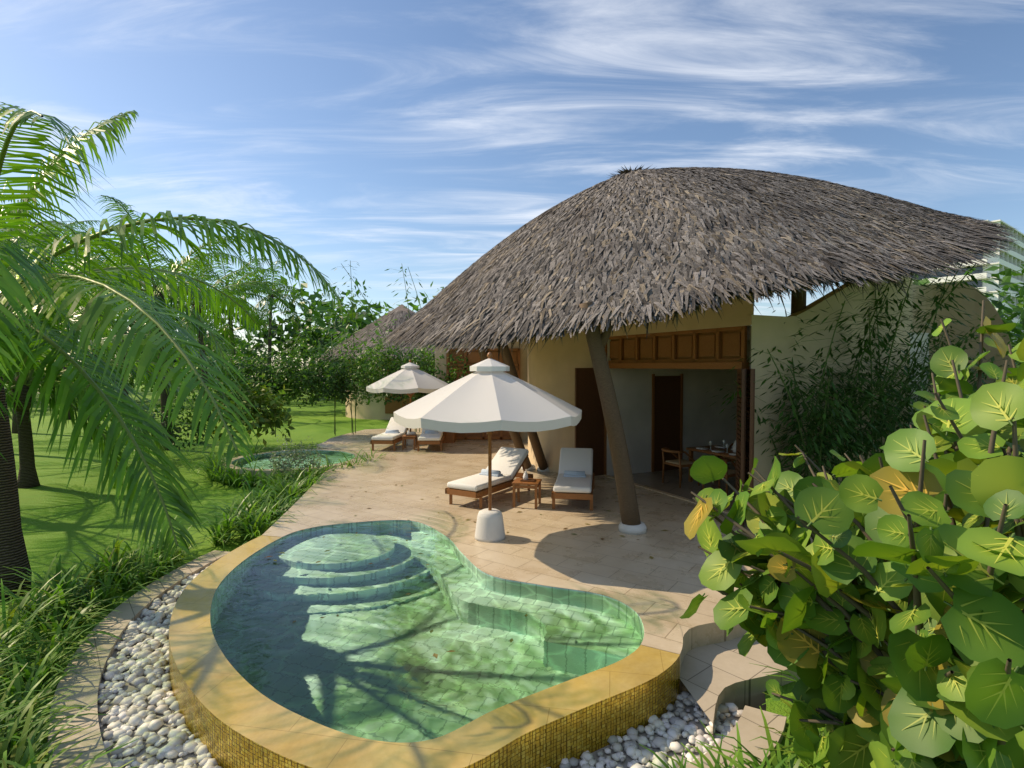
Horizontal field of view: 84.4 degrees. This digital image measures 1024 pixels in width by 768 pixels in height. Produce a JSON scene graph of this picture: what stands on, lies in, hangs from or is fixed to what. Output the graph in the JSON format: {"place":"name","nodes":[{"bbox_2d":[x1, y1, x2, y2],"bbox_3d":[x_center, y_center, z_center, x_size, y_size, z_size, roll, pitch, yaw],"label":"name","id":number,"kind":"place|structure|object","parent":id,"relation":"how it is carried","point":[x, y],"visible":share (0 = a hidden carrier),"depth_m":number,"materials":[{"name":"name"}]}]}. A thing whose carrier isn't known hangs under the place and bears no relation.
{"place":"outdoors","nodes":[
{"label":"outdoors","id":0,"kind":"place"},
{"bbox_2d":[0,367,1023,767],"bbox_3d":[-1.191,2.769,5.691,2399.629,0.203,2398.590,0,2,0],"label":"lawn ground","id":1,"kind":"structure","parent":0,"point":[58,513],"depth_m":12.60,"materials":[{"name":"green plant"}]},
{"bbox_2d":[0,192,87,377],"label":"palm tree","id":2,"kind":"object","parent":1,"relation":"on","point":[34,373],"visible":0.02,"depth_m":20.57,"materials":[{"name":"green plant"}]},
{"bbox_2d":[0,193,95,375],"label":"palm tree","id":3,"kind":"object","parent":1,"relation":"on","point":[59,321],"visible":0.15,"depth_m":12.60,"materials":[{"name":"green plant"}]},
{"bbox_2d":[1,220,100,433],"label":"palm tree","id":4,"kind":"object","parent":1,"relation":"on","point":[14,426],"visible":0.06,"depth_m":24.73,"materials":[{"name":"green plant"}]},
{"bbox_2d":[12,244,136,419],"bbox_3d":[-25.328,-3.539,30.903,7.013,11.105,7.127,-1,2,-17],"label":"palm tree","id":5,"kind":"object","parent":1,"relation":"on","point":[69,416],"visible":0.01,"depth_m":31.19,"materials":[{"name":"green plant"}]},
{"bbox_2d":[8,227,158,439],"bbox_3d":[-17.501,-2.059,22.373,6.682,8.693,6.025,2,3,43],"label":"palm tree","id":6,"kind":"object","parent":1,"relation":"on","point":[98,321],"visible":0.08,"depth_m":22.88,"materials":[{"name":"green plant"}]},
{"bbox_2d":[1,254,208,488],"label":"palm tree","id":7,"kind":"object","parent":1,"relation":"on","point":[27,476],"visible":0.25,"depth_m":13.57,"materials":[{"name":"green plant"}]},
{"bbox_2d":[65,242,174,410],"bbox_3d":[-24.766,-3.991,37.228,6.059,11.597,7.281,0,2,0],"label":"palm tree","id":8,"kind":"object","parent":1,"relation":"on","point":[103,260],"visible":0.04,"depth_m":37.29,"materials":[{"name":"green plant"}]},
{"bbox_2d":[41,195,269,449],"bbox_3d":[-12.498,-1.600,19.300,7.375,7.977,6.516,-1,2,-33],"label":"palm tree","id":9,"kind":"object","parent":1,"relation":"on","point":[217,345],"visible":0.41,"depth_m":19.00,"materials":[{"name":"green plant"}]},
{"bbox_2d":[0,102,348,601],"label":"palm tree","id":10,"kind":"object","parent":1,"relation":"on","point":[25,269],"visible":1,"depth_m":6.25,"materials":[{"name":"green plant"}]},
{"bbox_2d":[136,262,215,400],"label":"palm tree","id":11,"kind":"object","parent":1,"relation":"on","point":[190,299],"visible":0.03,"depth_m":45.88,"materials":[{"name":"green plant"}]},
{"bbox_2d":[119,247,271,417],"bbox_3d":[-17.123,-2.418,31.136,7.092,8.851,5.928,-1,2,-28],"label":"palm tree","id":12,"kind":"object","parent":1,"relation":"on","point":[192,306],"visible":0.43,"depth_m":31.20,"materials":[{"name":"green plant"}]},
{"bbox_2d":[177,248,294,381],"bbox_3d":[-19.305,-3.439,38.130,6.584,10.438,6.527,1,2,37],"label":"palm tree","id":13,"kind":"object","parent":1,"relation":"on","point":[262,285],"visible":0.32,"depth_m":38.18,"materials":[{"name":"green plant"}]},
{"bbox_2d":[199,301,311,436],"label":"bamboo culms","id":14,"kind":"object","parent":1,"relation":"on","point":[271,352],"visible":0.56,"depth_m":20.66,"materials":[{"name":"green plant"}]},
{"bbox_2d":[239,251,318,370],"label":"palm tree","id":15,"kind":"object","parent":1,"relation":"on","point":[273,299],"visible":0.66,"depth_m":46.51,"materials":[{"name":"green plant"}]},
{"bbox_2d":[223,449,362,484],"bbox_3d":[-6.050,2.319,15.783,3.640,0.466,3.640,0,2,0],"label":"rim","id":16,"kind":"object","parent":1,"relation":"on","point":[268,470],"visible":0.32,"depth_m":14.69,"materials":[{"name":"stone"}]},
{"bbox_2d":[232,451,354,468],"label":"pool water","id":17,"kind":"structure","parent":16,"relation":"in","point":[332,455],"depth_m":15.90,"materials":[{"name":"teal liquid"}]},
{"bbox_2d":[318,304,434,419],"bbox_3d":[-6.549,-1.347,33.970,10.479,6.900,10.576,0,2,0],"label":"hut","id":18,"kind":"object","parent":1,"relation":"on","point":[373,410],"visible":0.31,"depth_m":31.02,"materials":[{"name":"paint"}]},
{"bbox_2d":[48,550,786,767],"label":"pool kerb","id":19,"kind":"structure","parent":1,"relation":"on","point":[89,680],"depth_m":4.74,"materials":[{"name":"grey stone"}]},
{"bbox_2d":[0,439,836,767],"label":"grass plants","id":20,"kind":"object","parent":1,"relation":"on","point":[256,515],"visible":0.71,"depth_m":6.20,"materials":[{"name":"green plant"}]},
{"bbox_2d":[98,563,742,767],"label":"pool pebbles","id":21,"kind":"object","parent":1,"relation":"on","point":[148,663],"visible":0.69,"depth_m":4.67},
{"bbox_2d":[169,514,682,767],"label":"rim","id":22,"kind":"object","parent":1,"relation":"on","point":[233,717],"visible":0.52,"depth_m":4.43,"materials":[{"name":"yellow stone"}]},
{"bbox_2d":[210,521,643,742],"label":"pool water","id":23,"kind":"structure","parent":22,"relation":"in","point":[366,663],"depth_m":5.55,"materials":[{"name":"green liquid"}]},
{"bbox_2d":[264,484,722,657],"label":"fallen leaves","id":24,"kind":"object","parent":23,"relation":"on","point":[511,640],"visible":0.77,"depth_m":7.80,"materials":[{"name":"brown plant"}]},
{"bbox_2d":[0,219,1023,405],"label":"trees","id":25,"kind":"object","parent":1,"relation":"on","point":[333,325],"visible":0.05,"depth_m":50.27,"materials":[{"name":"green plant"}]},
{"bbox_2d":[120,293,1023,477],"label":"hedge shrubs","id":26,"kind":"object","parent":1,"relation":"on","point":[259,385],"visible":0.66,"depth_m":20.03,"materials":[{"name":"green plant"}]},
{"bbox_2d":[680,636,799,734],"bbox_3d":[4.971,2.764,7.061,8.422,0.340,1.490,-1,2,-28],"label":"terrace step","id":27,"kind":"object","parent":1,"relation":"on","point":[713,677],"visible":0.23,"depth_m":5.16,"materials":[{"name":"stone"}]},
{"bbox_2d":[679,300,1023,767],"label":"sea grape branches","id":28,"kind":"object","parent":1,"relation":"on","point":[881,615],"visible":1,"depth_m":3.13,"materials":[{"name":"green plant"}]},
{"bbox_2d":[918,219,1023,347],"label":"hotel block","id":29,"kind":"structure","parent":1,"relation":"on","point":[1013,260],"depth_m":162.34,"materials":[{"name":"white paint"}]},
{"bbox_2d":[0,0,1023,366],"label":"sky","id":30,"kind":"structure","parent":0,"point":[419,136],"materials":[{"name":"blue"}]},
{"bbox_2d":[263,428,812,692],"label":"terrace paving","id":31,"kind":"structure","parent":0,"point":[546,542],"depth_m":9.74,"materials":[{"name":"stone"}]},
{"bbox_2d":[303,260,373,435],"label":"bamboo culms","id":32,"kind":"object","parent":31,"relation":"on","point":[324,346],"visible":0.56,"depth_m":21.54,"materials":[{"name":"green plant"}]},
{"bbox_2d":[334,265,432,431],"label":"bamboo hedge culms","id":33,"kind":"object","parent":31,"relation":"on","point":[401,268],"visible":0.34,"depth_m":21.38,"materials":[{"name":"green plant"}]},
{"bbox_2d":[370,417,408,450],"bbox_3d":[-3.842,1.581,18.185,0.740,0.866,2.060,0,2,6],"label":"lounger","id":34,"kind":"object","parent":31,"relation":"on","point":[394,433],"visible":0.84,"depth_m":17.71,"materials":[{"name":"white fabric"}]},
{"bbox_2d":[366,360,447,444],"bbox_3d":[-3.350,0.594,18.629,2.669,2.810,2.669,0,2,0],"label":"umbrella","id":35,"kind":"object","parent":31,"relation":"on","point":[409,378],"visible":0.84,"depth_m":17.87,"materials":[{"name":"white fabric"}]},
{"bbox_2d":[402,430,417,449],"bbox_3d":[-3.200,1.736,17.665,0.420,0.590,0.420,0,2,0],"label":"side table","id":36,"kind":"object","parent":31,"relation":"on","point":[410,436],"visible":1,"depth_m":17.57,"materials":[{"name":"brown wood"}]},
{"bbox_2d":[417,428,444,450],"bbox_3d":[-2.572,1.584,18.088,0.740,0.866,2.060,0,2,-4],"label":"lounger","id":37,"kind":"object","parent":31,"relation":"on","point":[429,437],"visible":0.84,"depth_m":17.20,"materials":[{"name":"white fabric"}]},
{"bbox_2d":[394,352,581,542],"bbox_3d":[-0.332,0.921,8.497,2.624,2.810,2.624,0,2,14],"label":"umbrella","id":38,"kind":"object","parent":31,"relation":"on","point":[489,396],"visible":1,"depth_m":7.74,"materials":[{"name":"white fabric"}]},
{"bbox_2d":[445,447,532,508],"bbox_3d":[-0.400,1.807,11.197,0.756,0.866,2.060,1,2,31],"label":"lounger","id":39,"kind":"object","parent":31,"relation":"on","point":[507,463],"visible":0.98,"depth_m":11.02,"materials":[{"name":"white fabric"}]},
{"bbox_2d":[512,471,541,508],"bbox_3d":[0.280,1.946,10.518,0.480,0.630,0.480,0,2,12],"label":"side table","id":40,"kind":"object","parent":31,"relation":"on","point":[525,481],"visible":1,"depth_m":10.36,"materials":[{"name":"brown wood"}]},
{"bbox_2d":[551,448,593,510],"bbox_3d":[1.231,1.810,11.082,0.743,0.866,2.060,0,2,9],"label":"lounger","id":41,"kind":"object","parent":31,"relation":"on","point":[575,479],"visible":1,"depth_m":10.96,"materials":[{"name":"white fabric"}]},
{"bbox_2d":[476,288,806,534],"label":"wooden posts","id":42,"kind":"object","parent":31,"relation":"on","point":[631,523],"visible":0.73,"depth_m":8.66,"materials":[{"name":"brown wood"}]},
{"bbox_2d":[435,275,1015,525],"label":"villa walls","id":43,"kind":"structure","parent":31,"relation":"on","point":[664,378],"depth_m":12.45,"materials":[{"name":"paint"}]},
{"bbox_2d":[661,447,699,487],"bbox_3d":[3.629,1.804,12.345,0.717,0.791,0.598,-1,2,-26],"label":"dining chair","id":44,"kind":"object","parent":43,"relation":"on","point":[679,462],"visible":0.84,"depth_m":12.21,"materials":[{"name":"brown wood"}]},
{"bbox_2d":[380,165,1019,362],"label":"thatched roof","id":45,"kind":"structure","parent":43,"relation":"on","point":[639,244],"depth_m":9.32,"materials":[{"name":"plant"}]},
{"bbox_2d":[686,440,735,481],"bbox_3d":[4.768,1.704,12.004,0.950,1.010,2.000,-1,2,-26],"label":"dining table","id":46,"kind":"object","parent":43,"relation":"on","point":[717,451],"visible":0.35,"depth_m":12.37,"materials":[{"name":"brown wood"}]},
{"bbox_2d":[702,455,735,495],"bbox_3d":[4.158,1.839,11.255,0.718,0.791,0.598,-1,2,-34],"label":"dining chair","id":47,"kind":"object","parent":43,"relation":"on","point":[729,473],"visible":0.29,"depth_m":11.01,"materials":[{"name":"brown wood"}]},
{"bbox_2d":[720,443,735,469],"bbox_3d":[5.278,1.780,13.087,0.717,0.791,0.598,-1,2,-26],"label":"dining chair","id":48,"kind":"object","parent":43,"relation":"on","point":[732,459],"visible":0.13,"depth_m":13.07,"materials":[{"name":"brown wood"}]},
{"bbox_2d":[705,292,888,483],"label":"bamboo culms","id":49,"kind":"object","parent":31,"relation":"on","point":[827,426],"visible":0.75,"depth_m":9.20,"materials":[{"name":"green plant"}]},
{"bbox_2d":[770,293,943,482],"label":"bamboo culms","id":50,"kind":"object","parent":31,"relation":"on","point":[861,421],"visible":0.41,"depth_m":9.58,"materials":[{"name":"green plant"}]},
{"bbox_2d":[821,264,1013,481],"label":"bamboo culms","id":51,"kind":"object","parent":31,"relation":"on","point":[893,336],"visible":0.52,"depth_m":9.65,"materials":[{"name":"green plant"}]},
{"bbox_2d":[855,250,1017,448],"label":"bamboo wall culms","id":52,"kind":"object","parent":31,"relation":"on","point":[913,370],"visible":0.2,"depth_m":10.67,"materials":[{"name":"green plant"}]}
]}

